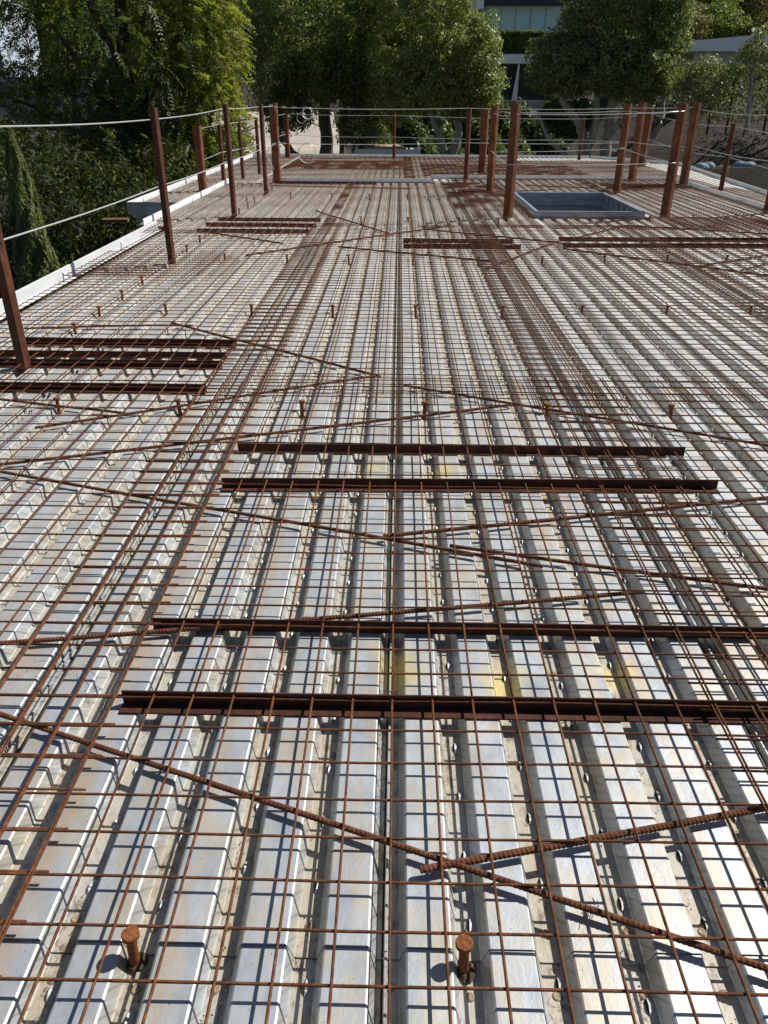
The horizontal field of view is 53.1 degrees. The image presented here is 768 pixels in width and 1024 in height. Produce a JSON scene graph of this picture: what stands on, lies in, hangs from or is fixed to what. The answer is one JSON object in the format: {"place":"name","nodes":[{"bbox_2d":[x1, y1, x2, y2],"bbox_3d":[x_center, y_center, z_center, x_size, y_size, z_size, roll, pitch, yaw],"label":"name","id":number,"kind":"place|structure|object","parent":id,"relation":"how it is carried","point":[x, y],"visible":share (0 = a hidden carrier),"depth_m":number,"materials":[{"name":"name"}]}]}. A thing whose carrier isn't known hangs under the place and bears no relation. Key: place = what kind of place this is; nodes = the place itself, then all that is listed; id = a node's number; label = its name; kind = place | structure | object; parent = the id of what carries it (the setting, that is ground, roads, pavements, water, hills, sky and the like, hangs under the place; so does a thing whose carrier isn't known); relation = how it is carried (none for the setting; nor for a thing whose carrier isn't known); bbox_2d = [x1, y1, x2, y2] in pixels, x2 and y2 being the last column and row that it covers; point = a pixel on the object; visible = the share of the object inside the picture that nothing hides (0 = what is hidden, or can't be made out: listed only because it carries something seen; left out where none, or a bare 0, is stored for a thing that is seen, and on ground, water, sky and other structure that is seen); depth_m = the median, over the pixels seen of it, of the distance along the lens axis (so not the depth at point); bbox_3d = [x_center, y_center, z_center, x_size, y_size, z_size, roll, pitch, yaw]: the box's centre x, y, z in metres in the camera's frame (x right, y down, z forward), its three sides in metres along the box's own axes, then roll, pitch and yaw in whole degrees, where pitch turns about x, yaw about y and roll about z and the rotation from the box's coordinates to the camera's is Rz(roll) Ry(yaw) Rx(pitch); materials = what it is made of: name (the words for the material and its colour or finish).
{"place":"outdoors","nodes":[
{"label":"outdoors","id":0,"kind":"place"},
{"bbox_2d":[165,112,338,171],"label":"driveway","id":1,"kind":"structure","parent":0,"point":[312,136],"depth_m":38.14,"materials":[{"name":"concrete"}]},
{"bbox_2d":[0,179,767,1023],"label":"metal deck","id":2,"kind":"structure","parent":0,"point":[416,959],"depth_m":2.12,"materials":[{"name":"silver"}]},
{"bbox_2d":[0,224,31,374],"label":"guard post","id":3,"kind":"object","parent":2,"relation":"on","point":[13,317],"visible":0.81,"depth_m":4.23,"materials":[{"name":"brown"}]},
{"bbox_2d":[0,220,158,319],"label":"edge form","id":4,"kind":"object","parent":2,"relation":"attached to","point":[34,288],"visible":0.6,"depth_m":6.75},
{"bbox_2d":[0,382,206,393],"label":"steel angle","id":5,"kind":"object","parent":2,"relation":"on","point":[108,390],"visible":0.84,"depth_m":4.05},
{"bbox_2d":[0,358,222,369],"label":"steel angle","id":6,"kind":"object","parent":2,"relation":"on","point":[123,365],"visible":0.67,"depth_m":4.41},
{"bbox_2d":[0,350,226,358],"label":"steel angle","id":7,"kind":"object","parent":2,"relation":"on","point":[58,353],"visible":0.67,"depth_m":4.55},
{"bbox_2d":[26,338,235,347],"bbox_3d":[-1.599,-1.051,4.775,1.360,0.042,0.042,1,28,1],"label":"steel angle","id":8,"kind":"object","parent":2,"relation":"on","point":[97,341],"visible":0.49,"depth_m":4.78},
{"bbox_2d":[121,925,147,972],"bbox_3d":[-0.460,0.796,1.406,0.045,0.091,0.040,10,30,17],"label":"shear stud","id":9,"kind":"object","parent":2,"relation":"on","point":[137,959],"visible":1,"depth_m":1.40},
{"bbox_2d":[63,250,248,275],"bbox_3d":[-2.009,-2.263,6.975,1.377,0.022,1.174,1,28,1],"label":"wire sheet","id":10,"kind":"object","parent":2,"relation":"on","point":[159,264],"visible":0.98,"depth_m":6.88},
{"bbox_2d":[149,107,175,265],"bbox_3d":[-1.966,-2.860,6.853,0.056,1.321,0.056,11,30,18],"label":"guard post","id":11,"kind":"object","parent":2,"relation":"on","point":[159,157],"visible":0.94,"depth_m":6.80,"materials":[{"name":"brown"}]},
{"bbox_2d":[0,104,277,126],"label":"guard cable","id":12,"kind":"object","parent":11,"relation":"attached to","point":[116,122],"visible":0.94,"depth_m":5.57,"materials":[{"name":"silver metal"}]},
{"bbox_2d":[4,143,281,239],"bbox_3d":[-2.004,-3.162,7.389,0.162,0.108,13.930,1,28,1],"label":"guard cable","id":13,"kind":"object","parent":11,"relation":"attached to","point":[13,236],"visible":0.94,"depth_m":5.62,"materials":[{"name":"silver metal"}]},
{"bbox_2d":[0,230,335,976],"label":"wire sheet","id":14,"kind":"object","parent":2,"relation":"on","point":[260,256],"visible":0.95,"depth_m":3.93,"materials":[{"name":"metal"}]},
{"bbox_2d":[142,178,228,225],"bbox_3d":[-2.790,-4.714,11.547,0.096,0.112,5.370,1,28,1],"label":"edge form","id":15,"kind":"object","parent":2,"relation":"on","point":[173,207],"visible":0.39,"depth_m":11.02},
{"bbox_2d":[34,375,376,428],"bbox_3d":[-0.822,-0.573,3.903,1.771,0.016,0.014,-13,31,-23],"label":"reinforcing bar","id":16,"kind":"object","parent":2,"relation":"on","point":[137,412],"visible":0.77,"depth_m":3.81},
{"bbox_2d":[222,104,236,213],"bbox_3d":[-1.936,-4.387,9.676,0.057,1.321,0.057,11,30,18],"label":"guard post","id":17,"kind":"object","parent":2,"relation":"on","point":[229,157],"visible":0.94,"depth_m":9.63,"materials":[{"name":"brown"}]},
{"bbox_2d":[143,182,355,233],"bbox_3d":[-1.642,-4.424,10.975,2.190,0.022,5.644,1,28,1],"label":"wire sheet","id":18,"kind":"object","parent":2,"relation":"on","point":[316,210],"visible":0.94,"depth_m":10.40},
{"bbox_2d":[0,403,511,465],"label":"reinforcing bar","id":19,"kind":"object","parent":2,"relation":"on","point":[231,437],"visible":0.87,"depth_m":3.48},
{"bbox_2d":[258,104,267,195],"bbox_3d":[-1.877,-5.624,11.985,0.056,1.301,0.056,11,30,18],"label":"guard post","id":20,"kind":"object","parent":2,"relation":"on","point":[263,146],"visible":0.94,"depth_m":11.94,"materials":[{"name":"brown"}]},
{"bbox_2d":[218,217,320,221],"bbox_3d":[-1.427,-3.632,9.549,1.280,0.042,0.042,1,28,1],"label":"steel angle","id":21,"kind":"object","parent":2,"relation":"on","point":[262,219],"visible":0.66,"depth_m":9.56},
{"bbox_2d":[0,470,542,567],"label":"reinforcing bar","id":22,"kind":"object","parent":2,"relation":"on","point":[307,525],"visible":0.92,"depth_m":2.76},
{"bbox_2d":[269,103,280,182],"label":"steel column","id":23,"kind":"structure","parent":2,"relation":"on","point":[274,129],"depth_m":13.54,"materials":[{"name":"brown"}]},
{"bbox_2d":[279,142,682,162],"bbox_3d":[1.681,-6.414,13.758,7.086,0.353,0.969,1,28,1],"label":"guard cable","id":24,"kind":"object","parent":23,"relation":"attached to","point":[430,143],"visible":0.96,"depth_m":13.85,"materials":[{"name":"silver metal"}]},
{"bbox_2d":[170,322,380,376],"bbox_3d":[-0.730,-1.014,4.720,1.800,0.018,0.016,21,34,33],"label":"reinforcing bar","id":25,"kind":"object","parent":2,"relation":"on","point":[310,358],"visible":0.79,"depth_m":4.59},
{"bbox_2d":[0,591,643,645],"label":"reinforcing bar","id":26,"kind":"object","parent":2,"relation":"on","point":[329,617],"visible":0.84,"depth_m":2.27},
{"bbox_2d":[272,178,430,184],"bbox_3d":[-0.584,-5.996,13.939,2.880,0.112,0.096,1,28,0],"label":"edge form","id":27,"kind":"object","parent":2,"relation":"on","point":[382,180],"visible":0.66,"depth_m":13.90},
{"bbox_2d":[0,330,763,1023],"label":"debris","id":28,"kind":"object","parent":2,"relation":"on","point":[330,692],"visible":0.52,"depth_m":1.72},
{"bbox_2d":[0,372,767,1023],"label":"wire sheet","id":29,"kind":"object","parent":2,"relation":"on","point":[392,764],"visible":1,"depth_m":1.95,"materials":[{"name":"metal"}]},
{"bbox_2d":[0,711,767,972],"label":"reinforcing bar","id":30,"kind":"object","parent":2,"relation":"on","point":[724,954],"visible":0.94,"depth_m":1.56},
{"bbox_2d":[201,223,606,396],"bbox_3d":[0.151,-2.011,6.531,2.088,0.022,5.949,1,28,1],"label":"wire sheet","id":31,"kind":"object","parent":2,"relation":"on","point":[402,318],"visible":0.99,"depth_m":5.38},
{"bbox_2d":[323,181,496,227],"bbox_3d":[0.359,-4.593,11.314,2.088,0.022,5.441,1,28,1],"label":"wire sheet","id":32,"kind":"object","parent":2,"relation":"on","point":[405,212],"visible":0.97,"depth_m":10.91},
{"bbox_2d":[119,690,767,724],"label":"steel angle","id":33,"kind":"object","parent":2,"relation":"on","point":[546,712],"visible":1,"depth_m":1.95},
{"bbox_2d":[152,617,767,638],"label":"steel angle","id":34,"kind":"object","parent":2,"relation":"on","point":[460,625],"visible":0.79,"depth_m":2.22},
{"bbox_2d":[237,443,685,455],"bbox_3d":[0.336,-0.282,3.372,1.950,0.042,0.042,0,28,0],"label":"steel angle","id":35,"kind":"object","parent":2,"relation":"on","point":[496,449],"visible":0.92,"depth_m":3.35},
{"bbox_2d":[403,244,520,249],"bbox_3d":[0.802,-2.723,7.890,1.210,0.042,0.042,1,28,1],"label":"steel angle","id":36,"kind":"object","parent":2,"relation":"on","point":[417,246],"visible":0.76,"depth_m":7.90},
{"bbox_2d":[455,934,475,982],"bbox_3d":[0.150,0.806,1.394,0.041,0.091,0.044,16,32,27],"label":"shear stud","id":37,"kind":"object","parent":2,"relation":"on","point":[466,969],"visible":1,"depth_m":1.39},
{"bbox_2d":[463,108,471,179],"bbox_3d":[1.540,-6.751,14.168,0.075,1.241,0.075,13,31,23],"label":"guard post","id":38,"kind":"object","parent":2,"relation":"on","point":[467,145],"visible":0.86,"depth_m":14.13,"materials":[{"name":"brown"}]},
{"bbox_2d":[220,478,719,493],"bbox_3d":[0.342,-0.104,3.045,1.975,0.042,0.042,0,28,0],"label":"steel angle","id":39,"kind":"object","parent":2,"relation":"on","point":[697,485],"visible":0.91,"depth_m":3.05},
{"bbox_2d":[442,182,525,210],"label":"wire sheet","id":40,"kind":"object","parent":2,"relation":"on","point":[477,197],"visible":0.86,"depth_m":11.90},
{"bbox_2d":[486,105,499,193],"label":"steel column","id":41,"kind":"structure","parent":2,"relation":"on","point":[494,119],"depth_m":12.09,"materials":[{"name":"brown"}]},
{"bbox_2d":[451,178,543,227],"bbox_3d":[1.551,-4.789,11.680,0.767,0.021,6.152,1,28,1],"label":"wire sheet","id":42,"kind":"object","parent":2,"relation":"on","point":[483,181],"visible":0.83,"depth_m":10.52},
{"bbox_2d":[503,104,520,220],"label":"steel column","id":43,"kind":"structure","parent":2,"relation":"on","point":[513,139],"depth_m":9.61,"materials":[{"name":"brown"}]},
{"bbox_2d":[431,175,665,181],"bbox_3d":[3.141,-6.340,14.613,4.500,0.112,0.103,1,28,1],"label":"edge form","id":44,"kind":"object","parent":2,"relation":"attached to","point":[456,177],"visible":0.5,"depth_m":14.57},
{"bbox_2d":[494,178,614,193],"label":"wire sheet","id":45,"kind":"object","parent":2,"relation":"on","point":[537,187],"visible":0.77,"depth_m":13.26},
{"bbox_2d":[383,496,767,536],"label":"reinforcing bar","id":46,"kind":"object","parent":2,"relation":"on","point":[460,528],"visible":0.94,"depth_m":2.81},
{"bbox_2d":[514,192,645,221],"bbox_3d":[2.667,-3.600,11.289,1.440,1.805,2.320,1,28,1],"label":"roof opening frame","id":47,"kind":"object","parent":2,"relation":"in","point":[586,205],"visible":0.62,"depth_m":11.76,"materials":[{"name":"grey"}]},
{"bbox_2d":[404,385,767,446],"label":"reinforcing bar","id":48,"kind":"object","parent":2,"relation":"on","point":[645,425],"visible":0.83,"depth_m":3.68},
{"bbox_2d":[419,807,767,873],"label":"reinforcing bar","id":49,"kind":"object","parent":2,"relation":"on","point":[546,847],"visible":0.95,"depth_m":1.60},
{"bbox_2d":[449,544,767,590],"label":"reinforcing bar","id":50,"kind":"object","parent":2,"relation":"on","point":[620,569],"visible":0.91,"depth_m":2.53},
{"bbox_2d":[461,224,767,402],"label":"wire sheet","id":51,"kind":"object","parent":2,"relation":"on","point":[588,234],"visible":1,"depth_m":5.72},
{"bbox_2d":[613,104,632,194],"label":"steel column","id":52,"kind":"structure","parent":2,"relation":"on","point":[625,126],"depth_m":12.24,"materials":[{"name":"brown"}]},
{"bbox_2d":[628,102,646,178],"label":"steel column","id":53,"kind":"structure","parent":2,"relation":"on","point":[638,134],"depth_m":14.03,"materials":[{"name":"brown"}]},
{"bbox_2d":[541,216,767,229],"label":"wire sheet","id":54,"kind":"object","parent":2,"relation":"on","point":[695,219],"visible":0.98,"depth_m":9.35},
{"bbox_2d":[544,378,767,815],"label":"wire sheet","id":55,"kind":"object","parent":2,"relation":"on","point":[762,805],"visible":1,"depth_m":2.89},
{"bbox_2d":[559,237,767,241],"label":"steel angle","id":56,"kind":"object","parent":2,"relation":"on","point":[698,239],"visible":0.6,"depth_m":8.36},
{"bbox_2d":[563,243,767,248],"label":"steel angle","id":57,"kind":"object","parent":2,"relation":"on","point":[748,245],"visible":0.56,"depth_m":8.01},
{"bbox_2d":[574,178,767,227],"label":"wire sheet","id":58,"kind":"object","parent":2,"relation":"on","point":[675,214],"visible":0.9,"depth_m":11.23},
{"bbox_2d":[660,104,688,214],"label":"steel column","id":59,"kind":"structure","parent":2,"relation":"on","point":[675,153],"depth_m":9.73,"materials":[{"name":"brown"}]},
{"bbox_2d":[493,111,684,115],"bbox_3d":[2.709,-5.533,10.656,2.158,0.100,3.039,1,28,1],"label":"guard cable","id":60,"kind":"object","parent":59,"relation":"attached to","point":[594,112],"visible":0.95,"depth_m":9.42,"materials":[{"name":"silver metal"}]},
{"bbox_2d":[679,102,701,185],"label":"steel column","id":61,"kind":"structure","parent":2,"relation":"on","point":[690,142],"depth_m":13.19,"materials":[{"name":"brown"}]},
{"bbox_2d":[615,226,767,318],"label":"wire sheet","id":62,"kind":"object","parent":2,"relation":"on","point":[690,232],"visible":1,"depth_m":7.51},
{"bbox_2d":[688,182,763,209],"bbox_3d":[5.295,-4.515,11.261,0.096,0.112,5.300,1,28,1],"label":"edge form","id":63,"kind":"object","parent":2,"relation":"attached to","point":[738,198],"visible":0.49,"depth_m":11.95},
{"bbox_2d":[0,0,767,322],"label":"ground","id":64,"kind":"structure","parent":0,"point":[752,144],"depth_m":28.20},
{"bbox_2d":[0,0,43,76],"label":"building","id":65,"kind":"structure","parent":64,"relation":"on","point":[13,57],"depth_m":40.85,"materials":[{"name":"white"}]},
{"bbox_2d":[4,127,66,310],"bbox_3d":[-6.009,-3.870,13.526,1.191,5.285,1.160,1,28,1],"label":"cypress tree","id":66,"kind":"object","parent":64,"relation":"on","point":[33,257],"visible":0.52,"depth_m":12.83,"materials":[{"name":"green plant"}]},
{"bbox_2d":[0,114,105,321],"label":"shrub","id":67,"kind":"object","parent":64,"relation":"on","point":[3,174],"visible":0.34,"depth_m":18.87,"materials":[{"name":"green plant"}]},
{"bbox_2d":[0,77,107,131],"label":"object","id":68,"kind":"structure","parent":64,"relation":"on","point":[3,112],"depth_m":36.40,"materials":[{"name":"grey"}]},
{"bbox_2d":[22,0,104,60],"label":"hillside bush","id":69,"kind":"object","parent":64,"relation":"on","point":[42,31],"visible":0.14,"depth_m":50.56,"materials":[{"name":"green plant"}]},
{"bbox_2d":[0,133,166,282],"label":"shrub","id":70,"kind":"object","parent":64,"relation":"on","point":[65,227],"visible":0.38,"depth_m":17.88,"materials":[{"name":"green plant"}]},
{"bbox_2d":[0,0,230,238],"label":"broadleaf tree","id":71,"kind":"object","parent":64,"relation":"on","point":[130,103],"visible":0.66,"depth_m":23.30,"materials":[{"name":"green plant"}]},
{"bbox_2d":[69,0,202,76],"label":"hillside bush","id":72,"kind":"object","parent":64,"relation":"on","point":[111,11],"visible":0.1,"depth_m":46.82,"materials":[{"name":"green plant"}]},
{"bbox_2d":[76,131,226,252],"bbox_3d":[-6.503,-8.584,22.809,4.878,4.986,4.440,1,28,1],"label":"shrub","id":73,"kind":"object","parent":64,"relation":"on","point":[168,152],"visible":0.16,"depth_m":21.88,"materials":[{"name":"green plant"}]},
{"bbox_2d":[113,0,259,187],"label":"broadleaf tree","id":74,"kind":"object","parent":64,"relation":"on","point":[222,90],"visible":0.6,"depth_m":23.81,"materials":[{"name":"green plant"}]},
{"bbox_2d":[220,0,442,153],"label":"broadleaf tree","id":75,"kind":"object","parent":64,"relation":"on","point":[340,59],"visible":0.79,"depth_m":30.14,"materials":[{"name":"green plant"}]},
{"bbox_2d":[355,142,420,153],"bbox_3d":[0.182,-14.358,31.329,2.520,1.120,3.430,1,28,1],"label":"flatbed trailer","id":76,"kind":"object","parent":64,"relation":"on","point":[378,149],"visible":0.42,"depth_m":29.66,"materials":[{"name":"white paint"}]},
{"bbox_2d":[158,205,648,943],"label":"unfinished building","id":77,"kind":"structure","parent":64,"relation":"on","point":[550,205],"depth_m":16.08,"materials":[{"name":"grey"}]},
{"bbox_2d":[145,156,765,203],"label":"metal deck","id":78,"kind":"structure","parent":77,"relation":"on","point":[695,175],"depth_m":19.30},
{"bbox_2d":[126,202,176,225],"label":"roof fascia","id":79,"kind":"structure","parent":78,"relation":"attached to","point":[141,210],"depth_m":13.03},
{"bbox_2d":[127,153,252,201],"bbox_3d":[-4.200,-8.189,18.578,0.102,0.122,12.590,1,28,1],"label":"edge form","id":80,"kind":"object","parent":78,"relation":"on","point":[148,196],"visible":0.51,"depth_m":16.17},
{"bbox_2d":[192,126,206,190],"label":"steel column","id":81,"kind":"structure","parent":78,"relation":"on","point":[199,155],"depth_m":14.94,"materials":[{"name":"brown"}]},
{"bbox_2d":[144,156,297,201],"bbox_3d":[-3.420,-8.142,18.475,1.377,0.021,12.146,1,28,1],"label":"wire sheet","id":82,"kind":"object","parent":78,"relation":"on","point":[250,166],"visible":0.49,"depth_m":17.80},
{"bbox_2d":[260,156,419,181],"bbox_3d":[-0.932,-8.844,19.787,3.637,0.022,9.098,1,28,1],"label":"wire sheet","id":83,"kind":"object","parent":78,"relation":"on","point":[321,172],"visible":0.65,"depth_m":19.21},
{"bbox_2d":[281,160,406,168],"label":"wire sheet","id":84,"kind":"object","parent":78,"relation":"on","point":[336,165],"visible":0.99,"depth_m":20.67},
{"bbox_2d":[253,153,588,158],"bbox_3d":[1.136,-11.102,24.018,10.500,0.122,0.111,1,28,1],"label":"edge form","id":85,"kind":"object","parent":78,"relation":"on","point":[448,156],"visible":0.46,"depth_m":24.03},
{"bbox_2d":[403,156,539,181],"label":"wire sheet","id":86,"kind":"object","parent":78,"relation":"on","point":[454,160],"visible":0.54,"depth_m":21.46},
{"bbox_2d":[478,110,488,171],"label":"steel column","id":87,"kind":"structure","parent":78,"relation":"on","point":[483,140],"depth_m":18.47,"materials":[{"name":"brown"}]},
{"bbox_2d":[420,163,589,175],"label":"wire sheet","id":88,"kind":"object","parent":78,"relation":"on","point":[564,169],"visible":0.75,"depth_m":19.46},
{"bbox_2d":[517,160,718,188],"bbox_3d":[5.385,-8.490,19.197,3.510,0.022,7.574,1,28,1],"label":"wire sheet","id":89,"kind":"object","parent":78,"relation":"on","point":[641,168],"visible":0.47,"depth_m":20.09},
{"bbox_2d":[638,106,654,164],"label":"steel column","id":90,"kind":"structure","parent":78,"relation":"on","point":[646,133],"depth_m":20.85,"materials":[{"name":"brown"}]},
{"bbox_2d":[590,156,766,194],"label":"edge form","id":91,"kind":"object","parent":78,"relation":"on","point":[744,185],"visible":0.5,"depth_m":18.76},
{"bbox_2d":[719,124,735,189],"bbox_3d":[6.893,-7.114,15.450,0.085,1.230,0.085,16,32,27],"label":"guard post","id":92,"kind":"object","parent":78,"relation":"on","point":[726,158],"visible":0.86,"depth_m":15.41,"materials":[{"name":"brown"}]},
{"bbox_2d":[351,0,511,154],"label":"broadleaf tree","id":93,"kind":"object","parent":64,"relation":"on","point":[461,79],"visible":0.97,"depth_m":28.23,"materials":[{"name":"green plant"}]},
{"bbox_2d":[372,111,583,154],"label":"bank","id":94,"kind":"structure","parent":64,"relation":"on","point":[499,130],"depth_m":37.41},
{"bbox_2d":[375,94,593,154],"bbox_3d":[6.415,-17.935,37.071,14.001,4.348,4.783,1,28,1],"label":"ground cover","id":95,"kind":"object","parent":94,"relation":"on","point":[419,128],"visible":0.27,"depth_m":37.23,"materials":[{"name":"green plant"}]},
{"bbox_2d":[488,28,544,53],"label":"hedge","id":96,"kind":"object","parent":64,"relation":"on","point":[519,39],"visible":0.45,"depth_m":50.36,"materials":[{"name":"green plant"}]},
{"bbox_2d":[487,54,565,111],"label":"white house","id":97,"kind":"structure","parent":64,"relation":"on","point":[515,66],"depth_m":43.56,"materials":[{"name":"white"}]},
{"bbox_2d":[518,0,701,157],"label":"broadleaf tree","id":98,"kind":"object","parent":64,"relation":"on","point":[614,63],"visible":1,"depth_m":26.30,"materials":[{"name":"green plant"}]},
{"bbox_2d":[615,76,738,128],"bbox_3d":[11.920,-16.814,31.496,4.629,2.017,1.491,1,28,1],"label":"hedge","id":99,"kind":"object","parent":64,"relation":"on","point":[657,105],"visible":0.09,"depth_m":31.15,"materials":[{"name":"green plant"}]},
{"bbox_2d":[682,1,713,40],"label":"hillside bush","id":100,"kind":"object","parent":64,"relation":"on","point":[701,28],"visible":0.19,"depth_m":49.45,"materials":[{"name":"green plant"}]},
{"bbox_2d":[669,52,731,133],"bbox_3d":[10.111,-13.043,24.935,1.900,3.221,1.972,16,32,26],"label":"tree","id":101,"kind":"object","parent":64,"relation":"on","point":[711,90],"visible":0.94,"depth_m":24.21,"materials":[{"name":"green plant"}]},
{"bbox_2d":[674,28,767,76],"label":"flat roofed house","id":102,"kind":"structure","parent":64,"relation":"on","point":[725,49],"depth_m":37.48,"materials":[{"name":"white"}]},
{"bbox_2d":[690,0,753,39],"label":"hillside bush","id":103,"kind":"object","parent":64,"relation":"on","point":[726,29],"visible":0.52,"depth_m":51.15,"materials":[{"name":"green plant"}]},
{"bbox_2d":[685,60,767,134],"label":"hedge","id":104,"kind":"object","parent":64,"relation":"on","point":[731,74],"visible":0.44,"depth_m":26.26,"materials":[{"name":"green plant"}]},
{"bbox_2d":[720,165,752,184],"bbox_3d":[9.976,-9.026,21.628,1.030,1.275,0.830,1,28,1],"label":"plywood crate","id":105,"kind":"object","parent":64,"relation":"on","point":[742,174],"visible":0.16,"depth_m":21.05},
{"bbox_2d":[729,18,767,134],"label":"tree","id":106,"kind":"object","parent":64,"relation":"on","point":[754,72],"visible":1,"depth_m":24.38,"materials":[{"name":"green plant"}]},
{"bbox_2d":[730,0,767,23],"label":"hillside bush","id":107,"kind":"object","parent":64,"relation":"on","point":[751,7],"visible":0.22,"depth_m":59.00,"materials":[{"name":"green plant"}]},
{"bbox_2d":[750,164,767,190],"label":"plywood board","id":108,"kind":"object","parent":64,"relation":"on","point":[759,177],"visible":0.08,"depth_m":19.62,"materials":[{"name":"grey wood"}]},
{"bbox_2d":[471,0,583,41],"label":"teal house","id":109,"kind":"structure","parent":0,"point":[524,15],"depth_m":57.08,"materials":[{"name":"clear glass"}]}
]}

